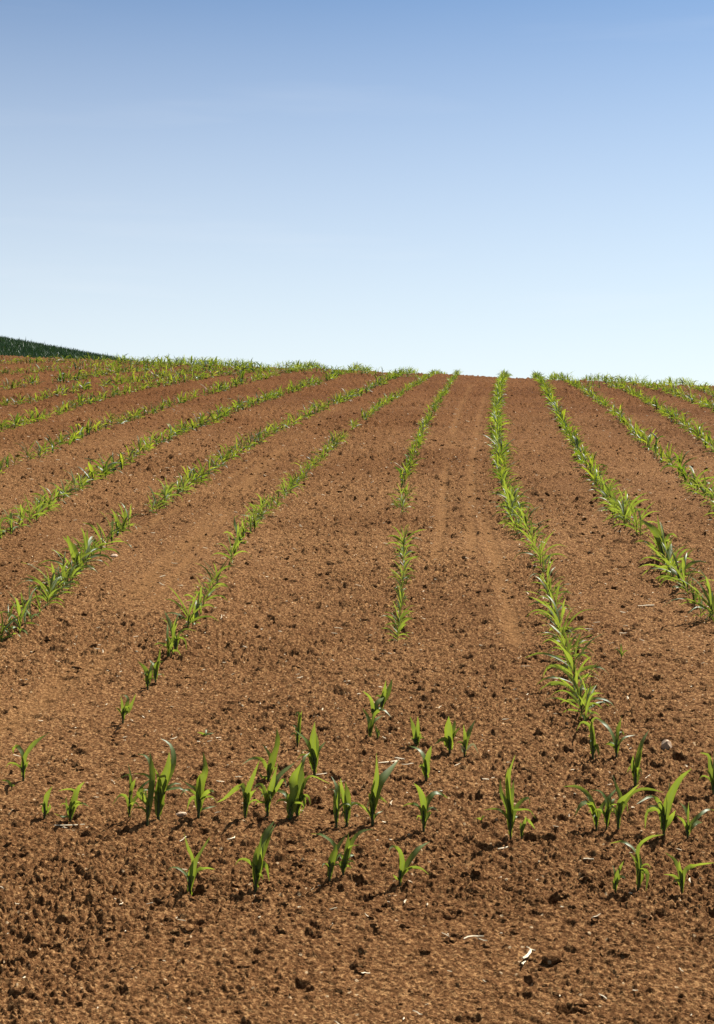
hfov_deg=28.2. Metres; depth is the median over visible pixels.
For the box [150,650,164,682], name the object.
maize plant
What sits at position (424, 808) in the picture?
maize plant
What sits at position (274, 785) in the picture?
maize plant
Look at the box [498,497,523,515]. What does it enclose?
maize plant
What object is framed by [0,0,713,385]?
sky
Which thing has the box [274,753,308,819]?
maize plant
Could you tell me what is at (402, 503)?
maize plant
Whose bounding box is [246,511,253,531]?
maize plant
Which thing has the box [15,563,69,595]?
maize plant
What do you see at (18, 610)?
maize plant
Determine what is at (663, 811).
maize plant
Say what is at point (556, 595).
maize plant
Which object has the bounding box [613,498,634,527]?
maize plant
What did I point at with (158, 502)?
maize plant
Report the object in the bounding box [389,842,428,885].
maize plant
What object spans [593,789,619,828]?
maize plant
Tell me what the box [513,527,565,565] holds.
maize plant
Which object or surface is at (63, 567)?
maize plant
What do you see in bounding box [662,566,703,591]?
maize plant
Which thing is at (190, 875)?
maize plant
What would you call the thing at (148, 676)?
maize plant
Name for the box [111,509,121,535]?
maize plant
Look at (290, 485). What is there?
maize plant
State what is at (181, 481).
maize plant
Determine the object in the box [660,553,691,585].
maize plant
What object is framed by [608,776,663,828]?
maize plant
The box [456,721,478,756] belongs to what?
maize plant
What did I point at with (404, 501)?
maize plant
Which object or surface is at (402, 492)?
maize plant
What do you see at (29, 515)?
maize plant
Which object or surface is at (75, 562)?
maize plant
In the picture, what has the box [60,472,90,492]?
maize plant
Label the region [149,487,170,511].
maize plant
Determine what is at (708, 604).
maize plant
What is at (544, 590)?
maize plant
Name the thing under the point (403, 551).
maize plant
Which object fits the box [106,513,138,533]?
maize plant
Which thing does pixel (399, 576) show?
maize plant
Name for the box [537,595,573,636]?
maize plant
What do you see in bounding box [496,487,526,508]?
maize plant
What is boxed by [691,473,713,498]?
maize plant
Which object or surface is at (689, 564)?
maize plant
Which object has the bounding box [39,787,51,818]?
maize plant
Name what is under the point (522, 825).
maize plant
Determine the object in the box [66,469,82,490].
maize plant
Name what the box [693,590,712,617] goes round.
maize plant
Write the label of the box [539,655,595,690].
maize plant
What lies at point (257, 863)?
maize plant
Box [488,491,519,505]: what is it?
maize plant
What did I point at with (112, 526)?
maize plant
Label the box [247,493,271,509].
maize plant
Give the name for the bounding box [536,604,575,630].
maize plant
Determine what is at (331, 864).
maize plant
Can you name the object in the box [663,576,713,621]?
maize plant
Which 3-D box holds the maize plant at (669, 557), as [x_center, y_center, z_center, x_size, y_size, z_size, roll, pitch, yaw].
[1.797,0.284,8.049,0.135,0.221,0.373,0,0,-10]
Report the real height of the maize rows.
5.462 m
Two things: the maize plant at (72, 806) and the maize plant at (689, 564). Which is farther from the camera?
the maize plant at (689, 564)
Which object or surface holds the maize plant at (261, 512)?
on the field ground
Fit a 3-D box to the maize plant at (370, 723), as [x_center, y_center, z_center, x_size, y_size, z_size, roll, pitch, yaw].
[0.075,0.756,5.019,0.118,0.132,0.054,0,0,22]
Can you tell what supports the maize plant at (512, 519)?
on the field ground
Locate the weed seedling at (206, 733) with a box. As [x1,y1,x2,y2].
[197,729,212,735]
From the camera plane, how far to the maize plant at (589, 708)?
5.23 m
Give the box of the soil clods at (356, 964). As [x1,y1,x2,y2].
[0,388,713,1023]
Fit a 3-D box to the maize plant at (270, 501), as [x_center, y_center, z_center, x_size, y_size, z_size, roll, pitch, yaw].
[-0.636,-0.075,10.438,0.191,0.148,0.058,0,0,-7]
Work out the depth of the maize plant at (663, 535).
8.39 m
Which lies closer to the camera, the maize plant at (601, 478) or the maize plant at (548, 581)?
the maize plant at (548, 581)
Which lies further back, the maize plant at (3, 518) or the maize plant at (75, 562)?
the maize plant at (3, 518)
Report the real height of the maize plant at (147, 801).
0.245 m
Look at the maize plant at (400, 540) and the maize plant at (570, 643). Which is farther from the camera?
the maize plant at (400, 540)
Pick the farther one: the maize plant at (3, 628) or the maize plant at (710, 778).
the maize plant at (3, 628)
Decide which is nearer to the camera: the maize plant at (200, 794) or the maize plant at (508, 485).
the maize plant at (200, 794)
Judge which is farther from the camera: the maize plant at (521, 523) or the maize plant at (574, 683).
the maize plant at (521, 523)
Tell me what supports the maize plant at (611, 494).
on the field ground
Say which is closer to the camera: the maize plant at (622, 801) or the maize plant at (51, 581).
the maize plant at (622, 801)
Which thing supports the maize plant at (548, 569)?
on the field ground
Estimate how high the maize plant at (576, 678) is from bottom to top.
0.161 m
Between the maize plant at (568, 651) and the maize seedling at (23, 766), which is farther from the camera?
the maize plant at (568, 651)
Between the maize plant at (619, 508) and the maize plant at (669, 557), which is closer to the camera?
the maize plant at (669, 557)
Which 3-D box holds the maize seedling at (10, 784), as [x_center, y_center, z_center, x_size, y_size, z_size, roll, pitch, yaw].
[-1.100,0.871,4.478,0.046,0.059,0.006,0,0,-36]
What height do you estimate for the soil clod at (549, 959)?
0.031 m
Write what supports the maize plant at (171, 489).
on the field ground
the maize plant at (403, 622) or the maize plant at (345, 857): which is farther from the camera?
the maize plant at (403, 622)
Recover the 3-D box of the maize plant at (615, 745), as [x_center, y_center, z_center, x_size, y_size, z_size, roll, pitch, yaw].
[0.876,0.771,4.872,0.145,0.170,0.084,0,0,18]
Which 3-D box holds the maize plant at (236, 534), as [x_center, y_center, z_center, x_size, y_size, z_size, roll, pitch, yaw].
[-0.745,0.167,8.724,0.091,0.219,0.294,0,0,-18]
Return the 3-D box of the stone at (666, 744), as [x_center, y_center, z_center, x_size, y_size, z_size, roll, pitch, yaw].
[1.078,0.813,4.954,0.039,0.039,0.032,0,0,0]
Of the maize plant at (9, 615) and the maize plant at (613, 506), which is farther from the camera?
the maize plant at (613, 506)
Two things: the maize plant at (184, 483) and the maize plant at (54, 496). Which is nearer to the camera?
the maize plant at (54, 496)
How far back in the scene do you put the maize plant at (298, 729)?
4.93 m
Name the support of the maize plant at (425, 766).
on the field ground
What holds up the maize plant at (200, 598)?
on the field ground
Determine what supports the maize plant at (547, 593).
on the field ground
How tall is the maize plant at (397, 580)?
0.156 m
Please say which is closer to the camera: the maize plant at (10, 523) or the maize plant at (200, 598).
the maize plant at (200, 598)
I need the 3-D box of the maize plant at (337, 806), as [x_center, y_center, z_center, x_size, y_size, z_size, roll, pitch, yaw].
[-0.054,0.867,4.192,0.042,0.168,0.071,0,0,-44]
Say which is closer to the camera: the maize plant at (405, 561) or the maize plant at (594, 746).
the maize plant at (594, 746)
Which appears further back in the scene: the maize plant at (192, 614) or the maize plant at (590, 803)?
the maize plant at (192, 614)
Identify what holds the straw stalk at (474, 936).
on the field ground
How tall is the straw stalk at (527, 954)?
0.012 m
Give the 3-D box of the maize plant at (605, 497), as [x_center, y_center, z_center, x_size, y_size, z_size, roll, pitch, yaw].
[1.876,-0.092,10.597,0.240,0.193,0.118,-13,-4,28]
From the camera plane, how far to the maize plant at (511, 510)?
9.99 m
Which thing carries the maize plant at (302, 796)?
on the field ground
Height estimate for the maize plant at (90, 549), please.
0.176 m
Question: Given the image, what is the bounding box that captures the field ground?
[0,355,713,1023]
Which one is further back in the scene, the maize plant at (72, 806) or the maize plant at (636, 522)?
the maize plant at (636, 522)
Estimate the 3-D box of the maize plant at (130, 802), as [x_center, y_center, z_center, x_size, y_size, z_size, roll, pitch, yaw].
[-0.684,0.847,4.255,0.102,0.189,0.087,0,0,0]
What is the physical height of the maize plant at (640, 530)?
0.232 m
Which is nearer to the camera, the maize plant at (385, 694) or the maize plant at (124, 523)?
the maize plant at (385, 694)
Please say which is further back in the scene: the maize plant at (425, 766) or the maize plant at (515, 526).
the maize plant at (515, 526)
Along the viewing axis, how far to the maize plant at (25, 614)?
6.73 m
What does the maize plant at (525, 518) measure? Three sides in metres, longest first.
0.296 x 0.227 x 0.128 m
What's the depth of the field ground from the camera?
5.39 m
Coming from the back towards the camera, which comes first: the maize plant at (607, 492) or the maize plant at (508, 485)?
the maize plant at (508, 485)
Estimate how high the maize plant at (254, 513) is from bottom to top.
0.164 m
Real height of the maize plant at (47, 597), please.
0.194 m
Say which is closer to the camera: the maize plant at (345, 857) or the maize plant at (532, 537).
the maize plant at (345, 857)
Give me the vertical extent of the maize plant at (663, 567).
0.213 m
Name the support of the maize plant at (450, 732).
on the field ground
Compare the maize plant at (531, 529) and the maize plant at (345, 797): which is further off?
the maize plant at (531, 529)
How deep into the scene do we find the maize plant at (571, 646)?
6.14 m
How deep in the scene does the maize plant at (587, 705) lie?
5.14 m
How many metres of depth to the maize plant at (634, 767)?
4.54 m
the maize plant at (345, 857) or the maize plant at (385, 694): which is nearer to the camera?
the maize plant at (345, 857)
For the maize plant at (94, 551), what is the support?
on the field ground
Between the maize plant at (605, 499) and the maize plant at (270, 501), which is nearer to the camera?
the maize plant at (270, 501)
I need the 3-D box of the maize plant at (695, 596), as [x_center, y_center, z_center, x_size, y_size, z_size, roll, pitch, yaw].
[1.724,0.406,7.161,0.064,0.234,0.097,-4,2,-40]
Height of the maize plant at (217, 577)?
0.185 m
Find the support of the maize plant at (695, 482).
on the field ground
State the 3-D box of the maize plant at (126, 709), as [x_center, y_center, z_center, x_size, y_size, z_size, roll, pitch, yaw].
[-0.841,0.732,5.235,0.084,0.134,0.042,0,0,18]
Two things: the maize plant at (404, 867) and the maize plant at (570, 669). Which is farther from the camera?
the maize plant at (570, 669)
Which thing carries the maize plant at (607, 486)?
on the field ground
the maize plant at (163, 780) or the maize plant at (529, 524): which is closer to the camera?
the maize plant at (163, 780)
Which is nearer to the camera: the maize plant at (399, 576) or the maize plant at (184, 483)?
the maize plant at (399, 576)
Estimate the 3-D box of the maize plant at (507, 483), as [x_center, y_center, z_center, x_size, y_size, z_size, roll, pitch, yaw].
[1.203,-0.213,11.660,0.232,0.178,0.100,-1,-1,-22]
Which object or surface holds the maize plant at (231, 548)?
on the field ground
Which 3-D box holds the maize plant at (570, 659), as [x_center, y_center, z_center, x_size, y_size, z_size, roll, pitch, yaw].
[0.850,0.605,5.732,0.328,0.251,0.141,-1,1,15]
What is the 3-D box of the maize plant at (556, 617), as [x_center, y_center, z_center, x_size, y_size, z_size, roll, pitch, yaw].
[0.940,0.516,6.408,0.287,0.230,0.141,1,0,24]
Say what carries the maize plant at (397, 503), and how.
on the field ground
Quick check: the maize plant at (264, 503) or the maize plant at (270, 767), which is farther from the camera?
the maize plant at (264, 503)
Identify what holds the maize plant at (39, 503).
on the field ground
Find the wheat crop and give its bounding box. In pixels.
[0,335,132,360]
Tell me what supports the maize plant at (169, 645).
on the field ground
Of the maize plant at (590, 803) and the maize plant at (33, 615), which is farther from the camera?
the maize plant at (33, 615)
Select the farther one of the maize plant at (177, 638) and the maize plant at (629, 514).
the maize plant at (629, 514)
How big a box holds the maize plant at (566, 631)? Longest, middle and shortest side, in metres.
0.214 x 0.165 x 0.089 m
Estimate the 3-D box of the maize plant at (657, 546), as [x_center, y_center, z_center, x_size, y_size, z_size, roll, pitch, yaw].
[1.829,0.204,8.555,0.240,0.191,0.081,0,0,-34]
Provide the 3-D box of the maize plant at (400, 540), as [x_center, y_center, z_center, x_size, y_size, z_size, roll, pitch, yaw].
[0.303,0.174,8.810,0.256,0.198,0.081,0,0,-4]
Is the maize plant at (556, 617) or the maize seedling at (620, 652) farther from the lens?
the maize plant at (556, 617)
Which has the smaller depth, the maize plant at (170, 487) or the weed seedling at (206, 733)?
the weed seedling at (206, 733)
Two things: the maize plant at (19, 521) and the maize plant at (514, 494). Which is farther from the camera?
the maize plant at (514, 494)
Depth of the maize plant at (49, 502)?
10.61 m
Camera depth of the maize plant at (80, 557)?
8.03 m
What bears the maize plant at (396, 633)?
on the field ground
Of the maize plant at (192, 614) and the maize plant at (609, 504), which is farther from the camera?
the maize plant at (609, 504)
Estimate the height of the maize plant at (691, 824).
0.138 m
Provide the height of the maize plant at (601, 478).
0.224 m
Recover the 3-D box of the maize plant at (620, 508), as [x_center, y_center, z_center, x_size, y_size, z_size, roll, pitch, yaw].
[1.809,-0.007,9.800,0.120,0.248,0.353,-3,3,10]
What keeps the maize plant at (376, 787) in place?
on the field ground
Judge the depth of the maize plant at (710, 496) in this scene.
10.91 m
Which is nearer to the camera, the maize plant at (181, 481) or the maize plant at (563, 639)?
the maize plant at (563, 639)
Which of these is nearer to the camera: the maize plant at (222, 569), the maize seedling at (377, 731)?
the maize seedling at (377, 731)
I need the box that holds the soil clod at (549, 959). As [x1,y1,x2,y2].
[541,953,562,965]
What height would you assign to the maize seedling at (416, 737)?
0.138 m
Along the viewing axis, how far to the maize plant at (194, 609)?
6.72 m
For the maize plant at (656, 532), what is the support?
on the field ground
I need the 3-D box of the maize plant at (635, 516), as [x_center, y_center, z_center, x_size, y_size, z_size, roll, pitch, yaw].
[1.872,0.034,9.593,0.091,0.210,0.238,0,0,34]
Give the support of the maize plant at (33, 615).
on the field ground
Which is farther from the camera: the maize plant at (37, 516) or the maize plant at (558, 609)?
the maize plant at (37, 516)
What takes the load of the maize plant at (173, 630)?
on the field ground
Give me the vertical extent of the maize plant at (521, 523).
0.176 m
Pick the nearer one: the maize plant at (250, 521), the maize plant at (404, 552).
the maize plant at (404, 552)
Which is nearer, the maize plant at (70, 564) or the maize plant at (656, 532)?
the maize plant at (70, 564)
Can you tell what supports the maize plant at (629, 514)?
on the field ground
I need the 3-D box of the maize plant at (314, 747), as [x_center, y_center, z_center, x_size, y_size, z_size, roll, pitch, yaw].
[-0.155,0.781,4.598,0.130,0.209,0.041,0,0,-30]
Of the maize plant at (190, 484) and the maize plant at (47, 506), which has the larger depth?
the maize plant at (190, 484)
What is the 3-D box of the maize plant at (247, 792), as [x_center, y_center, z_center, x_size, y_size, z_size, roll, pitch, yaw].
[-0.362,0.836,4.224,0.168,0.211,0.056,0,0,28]
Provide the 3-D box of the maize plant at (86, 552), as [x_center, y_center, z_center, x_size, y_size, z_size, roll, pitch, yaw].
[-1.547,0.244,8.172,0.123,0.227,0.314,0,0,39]
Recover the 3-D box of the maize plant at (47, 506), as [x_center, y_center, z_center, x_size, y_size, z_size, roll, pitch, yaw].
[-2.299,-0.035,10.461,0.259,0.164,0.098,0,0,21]
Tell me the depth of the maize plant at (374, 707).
5.26 m
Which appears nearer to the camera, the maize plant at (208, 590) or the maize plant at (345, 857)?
the maize plant at (345, 857)
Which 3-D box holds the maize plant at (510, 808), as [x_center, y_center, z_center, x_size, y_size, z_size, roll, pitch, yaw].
[0.434,0.829,4.085,0.147,0.272,0.081,0,0,0]
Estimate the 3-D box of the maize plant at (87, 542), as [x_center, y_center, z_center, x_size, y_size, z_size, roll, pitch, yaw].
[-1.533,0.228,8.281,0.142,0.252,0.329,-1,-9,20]
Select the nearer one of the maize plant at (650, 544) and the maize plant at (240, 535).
the maize plant at (650, 544)
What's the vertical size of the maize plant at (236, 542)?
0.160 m
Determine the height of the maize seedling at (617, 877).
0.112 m
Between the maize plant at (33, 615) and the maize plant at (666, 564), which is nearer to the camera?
the maize plant at (33, 615)
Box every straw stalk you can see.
[55,824,84,825]
[464,935,483,938]
[522,948,531,958]
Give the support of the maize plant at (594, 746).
on the field ground
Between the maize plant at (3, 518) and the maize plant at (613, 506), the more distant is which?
the maize plant at (613, 506)
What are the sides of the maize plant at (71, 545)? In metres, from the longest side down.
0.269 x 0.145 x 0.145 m
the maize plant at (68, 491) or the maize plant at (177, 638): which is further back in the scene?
the maize plant at (68, 491)
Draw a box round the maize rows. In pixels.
[0,352,713,516]
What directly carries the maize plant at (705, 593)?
on the field ground
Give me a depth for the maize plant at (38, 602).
6.99 m
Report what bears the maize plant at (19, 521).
on the field ground
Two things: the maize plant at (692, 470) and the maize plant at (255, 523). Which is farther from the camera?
the maize plant at (692, 470)
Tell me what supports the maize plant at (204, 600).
on the field ground
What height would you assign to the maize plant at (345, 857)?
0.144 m
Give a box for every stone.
[175,812,186,816]
[661,740,671,749]
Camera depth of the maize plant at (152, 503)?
10.31 m
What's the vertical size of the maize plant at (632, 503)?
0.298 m
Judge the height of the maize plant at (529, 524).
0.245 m
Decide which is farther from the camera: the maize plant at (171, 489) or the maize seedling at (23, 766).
the maize plant at (171, 489)
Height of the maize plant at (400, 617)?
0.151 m
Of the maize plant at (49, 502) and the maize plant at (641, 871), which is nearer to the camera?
the maize plant at (641, 871)
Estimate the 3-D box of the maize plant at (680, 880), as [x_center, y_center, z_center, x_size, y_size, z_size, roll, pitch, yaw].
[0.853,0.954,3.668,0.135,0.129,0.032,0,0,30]
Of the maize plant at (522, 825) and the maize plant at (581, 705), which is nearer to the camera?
the maize plant at (522, 825)
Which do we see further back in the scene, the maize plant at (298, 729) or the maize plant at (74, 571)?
the maize plant at (74, 571)
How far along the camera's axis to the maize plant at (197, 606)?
6.89 m
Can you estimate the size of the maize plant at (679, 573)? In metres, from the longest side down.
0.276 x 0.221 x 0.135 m
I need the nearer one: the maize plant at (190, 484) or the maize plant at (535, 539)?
the maize plant at (535, 539)
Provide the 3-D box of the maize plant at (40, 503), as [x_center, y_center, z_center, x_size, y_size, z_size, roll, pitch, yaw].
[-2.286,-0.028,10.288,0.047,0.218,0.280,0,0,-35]
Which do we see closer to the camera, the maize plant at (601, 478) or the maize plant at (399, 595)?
the maize plant at (399, 595)
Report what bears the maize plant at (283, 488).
on the field ground
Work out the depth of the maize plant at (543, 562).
8.12 m
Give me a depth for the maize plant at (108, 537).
8.76 m
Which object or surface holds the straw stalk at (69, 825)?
on the field ground
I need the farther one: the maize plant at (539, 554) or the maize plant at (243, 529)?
the maize plant at (243, 529)
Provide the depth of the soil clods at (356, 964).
4.20 m
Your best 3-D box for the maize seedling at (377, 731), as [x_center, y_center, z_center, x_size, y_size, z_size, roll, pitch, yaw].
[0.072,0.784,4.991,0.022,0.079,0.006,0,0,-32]
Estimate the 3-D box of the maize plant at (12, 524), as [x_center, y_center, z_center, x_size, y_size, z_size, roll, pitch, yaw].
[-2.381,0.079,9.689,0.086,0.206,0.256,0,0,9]
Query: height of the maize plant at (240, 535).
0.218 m
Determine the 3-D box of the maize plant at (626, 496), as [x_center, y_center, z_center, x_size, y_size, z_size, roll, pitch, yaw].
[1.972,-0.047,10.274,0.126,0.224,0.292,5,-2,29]
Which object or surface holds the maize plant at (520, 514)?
on the field ground
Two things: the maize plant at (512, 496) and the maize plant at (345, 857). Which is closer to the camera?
the maize plant at (345, 857)
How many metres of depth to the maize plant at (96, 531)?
8.62 m
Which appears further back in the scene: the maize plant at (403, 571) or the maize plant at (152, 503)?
the maize plant at (152, 503)
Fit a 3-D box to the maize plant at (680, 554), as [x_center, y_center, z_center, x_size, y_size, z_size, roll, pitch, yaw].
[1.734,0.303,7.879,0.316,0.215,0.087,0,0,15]
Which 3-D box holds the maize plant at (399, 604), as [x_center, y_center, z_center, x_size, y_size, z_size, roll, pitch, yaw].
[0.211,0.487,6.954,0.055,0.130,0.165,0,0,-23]
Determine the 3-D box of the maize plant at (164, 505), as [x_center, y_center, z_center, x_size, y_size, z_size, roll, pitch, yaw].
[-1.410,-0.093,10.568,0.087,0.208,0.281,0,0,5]
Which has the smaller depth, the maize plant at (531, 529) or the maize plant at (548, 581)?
the maize plant at (548, 581)
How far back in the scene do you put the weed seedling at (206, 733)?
5.09 m
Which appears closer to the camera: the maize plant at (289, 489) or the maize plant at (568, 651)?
the maize plant at (568, 651)
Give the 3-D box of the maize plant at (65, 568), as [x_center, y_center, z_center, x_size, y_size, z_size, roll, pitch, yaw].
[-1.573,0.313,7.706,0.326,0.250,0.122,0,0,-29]
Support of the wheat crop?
on the field ground
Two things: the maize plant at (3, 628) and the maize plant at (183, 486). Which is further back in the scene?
the maize plant at (183, 486)
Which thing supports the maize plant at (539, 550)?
on the field ground
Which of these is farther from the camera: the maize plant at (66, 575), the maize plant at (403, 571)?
the maize plant at (403, 571)
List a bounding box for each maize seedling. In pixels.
[2,780,13,788]
[6,733,47,780]
[375,725,379,737]
[410,717,424,745]
[612,861,625,892]
[615,644,627,657]
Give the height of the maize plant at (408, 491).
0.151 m
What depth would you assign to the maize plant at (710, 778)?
4.47 m
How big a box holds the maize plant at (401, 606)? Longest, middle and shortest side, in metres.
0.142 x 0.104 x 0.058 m
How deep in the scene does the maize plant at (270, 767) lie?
4.59 m
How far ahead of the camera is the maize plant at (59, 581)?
7.57 m
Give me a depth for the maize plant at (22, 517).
9.89 m
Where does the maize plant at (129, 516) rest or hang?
on the field ground
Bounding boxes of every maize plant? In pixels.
[0,517,12,538]
[0,598,29,634]
[0,605,19,637]
[0,611,21,641]
[4,510,18,533]
[4,512,19,532]
[6,501,29,527]
[6,587,37,627]
[8,496,54,521]
[8,504,28,527]
[13,494,48,524]
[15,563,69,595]
[19,567,73,599]
[19,584,39,621]
[25,569,80,601]
[30,486,70,509]
[31,589,55,614]
[33,496,58,511]
[33,578,72,605]
[34,496,46,515]
[35,494,50,518]
[38,544,96,579]
[38,550,93,585]
[39,487,59,506]
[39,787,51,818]
[42,551,69,588]
[43,562,78,586]
[43,567,78,592]
[47,479,81,499]
[54,782,87,821]
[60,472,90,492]
[60,536,108,567]
[63,536,90,571]
[65,552,91,576]
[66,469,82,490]
[66,559,82,583]
[71,536,103,561]
[76,532,107,558]
[77,543,90,570]
[81,522,131,553]
[81,528,111,563]
[96,524,125,547]
[102,513,122,543]
[106,505,141,526]
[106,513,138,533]
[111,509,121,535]
[114,510,126,531]
[114,764,147,817]
[116,504,135,528]
[117,694,135,722]
[131,754,154,825]
[138,662,154,689]
[140,490,169,510]
[140,739,187,819]
[145,496,159,513]
[146,482,176,501]
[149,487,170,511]
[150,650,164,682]
[155,612,180,654]
[156,478,187,500]
[157,487,171,506]
[161,585,217,627]
[161,618,175,656]
[164,611,194,649]
[166,834,212,894]
[169,476,194,491]
[169,477,192,493]
[177,473,183,495]
[177,600,198,626]
[179,475,196,489]
[179,753,215,818]
[184,584,202,614]
[185,578,227,606]
[191,592,200,617]
[194,577,219,600]
[196,560,235,587]
[203,558,228,585]
[212,530,247,562]
[218,760,260,818]
[224,524,238,549]
[231,535,238,553]
[233,517,250,543]
[235,820,274,891]
[236,505,268,522]
[240,519,248,537]
[243,728,279,782]
[246,500,273,517]
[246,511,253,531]
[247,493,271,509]
[247,497,270,518]
[250,512,261,528]
[253,762,294,815]
[259,494,280,507]
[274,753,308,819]
[275,478,306,495]
[276,477,302,491]
[279,477,287,494]
[290,712,301,746]
[290,771,327,816]
[295,722,324,775]
[316,833,345,880]
[329,776,351,827]
[337,829,372,875]
[340,778,366,826]
[363,691,383,714]
[363,708,389,736]
[364,753,397,825]
[375,680,391,706]
[380,602,413,625]
[385,524,425,549]
[385,623,410,641]
[386,613,413,636]
[388,565,410,582]
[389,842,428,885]
[390,495,403,508]
[390,559,416,578]
[391,494,414,507]
[391,495,414,512]
[392,573,409,593]
[392,597,411,612]
[393,485,411,499]
[393,541,416,561]
[394,545,413,558]
[394,550,418,571]
[394,581,407,609]
[396,599,408,616]
[399,483,416,497]
[402,784,446,831]
[410,746,431,780]
[435,717,459,753]
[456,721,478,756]
[486,756,534,839]
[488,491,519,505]
[489,485,531,510]
[492,492,528,518]
[494,476,512,489]
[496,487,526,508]
[497,502,518,517]
[497,509,523,530]
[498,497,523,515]
[500,477,522,490]
[500,515,530,536]
[502,486,533,508]
[502,500,530,527]
[503,505,539,531]
[506,509,552,536]
[511,522,547,545]
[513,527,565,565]
[519,516,530,533]
[519,519,544,537]
[520,817,534,838]
[524,575,568,607]
[525,531,543,552]
[526,631,604,681]
[527,539,552,557]
[527,586,572,623]
[529,553,555,586]
[532,571,567,592]
[533,549,553,571]
[536,573,570,599]
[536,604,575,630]
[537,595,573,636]
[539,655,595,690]
[540,603,590,643]
[541,615,587,638]
[542,661,614,707]
[543,628,579,650]
[545,627,590,656]
[548,579,562,611]
[548,678,603,714]
[549,634,593,662]
[554,670,594,702]
[555,625,589,671]
[562,649,598,677]
[563,785,615,830]
[574,677,608,715]
[577,717,600,759]
[580,685,597,727]
[588,467,615,486]
[591,475,619,500]
[593,477,618,491]
[593,489,619,505]
[593,496,624,510]
[593,716,633,757]
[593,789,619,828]
[594,484,631,515]
[595,487,622,508]
[599,488,647,521]
[600,493,633,518]
[606,491,644,520]
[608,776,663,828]
[611,497,627,522]
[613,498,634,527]
[613,500,658,534]
[613,834,662,890]
[618,501,633,523]
[625,491,640,512]
[626,502,643,526]
[627,730,648,786]
[634,507,648,535]
[634,538,657,553]
[637,769,690,834]
[638,515,676,557]
[638,539,685,569]
[638,548,679,574]
[643,548,693,580]
[645,534,676,554]
[648,547,705,582]
[659,522,665,563]
[660,544,693,573]
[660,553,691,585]
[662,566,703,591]
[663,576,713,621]
[664,853,710,893]
[668,563,713,596]
[675,802,712,838]
[679,583,713,622]
[683,471,713,490]
[685,466,713,489]
[687,570,713,617]
[689,572,703,609]
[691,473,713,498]
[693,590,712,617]
[699,479,713,504]
[699,752,713,794]
[704,483,713,503]
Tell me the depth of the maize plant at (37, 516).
10.17 m
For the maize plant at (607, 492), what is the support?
on the field ground
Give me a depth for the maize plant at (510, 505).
10.05 m
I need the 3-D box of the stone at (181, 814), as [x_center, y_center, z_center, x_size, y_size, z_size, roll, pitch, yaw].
[-0.529,0.910,4.277,0.036,0.018,0.026,0,0,0]
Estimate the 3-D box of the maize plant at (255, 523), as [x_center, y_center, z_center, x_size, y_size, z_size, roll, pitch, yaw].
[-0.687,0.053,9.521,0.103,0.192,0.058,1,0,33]
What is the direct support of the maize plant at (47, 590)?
on the field ground
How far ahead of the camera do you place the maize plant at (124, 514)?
9.57 m
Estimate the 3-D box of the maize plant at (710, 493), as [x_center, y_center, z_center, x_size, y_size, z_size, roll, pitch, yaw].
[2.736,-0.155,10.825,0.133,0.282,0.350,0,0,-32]

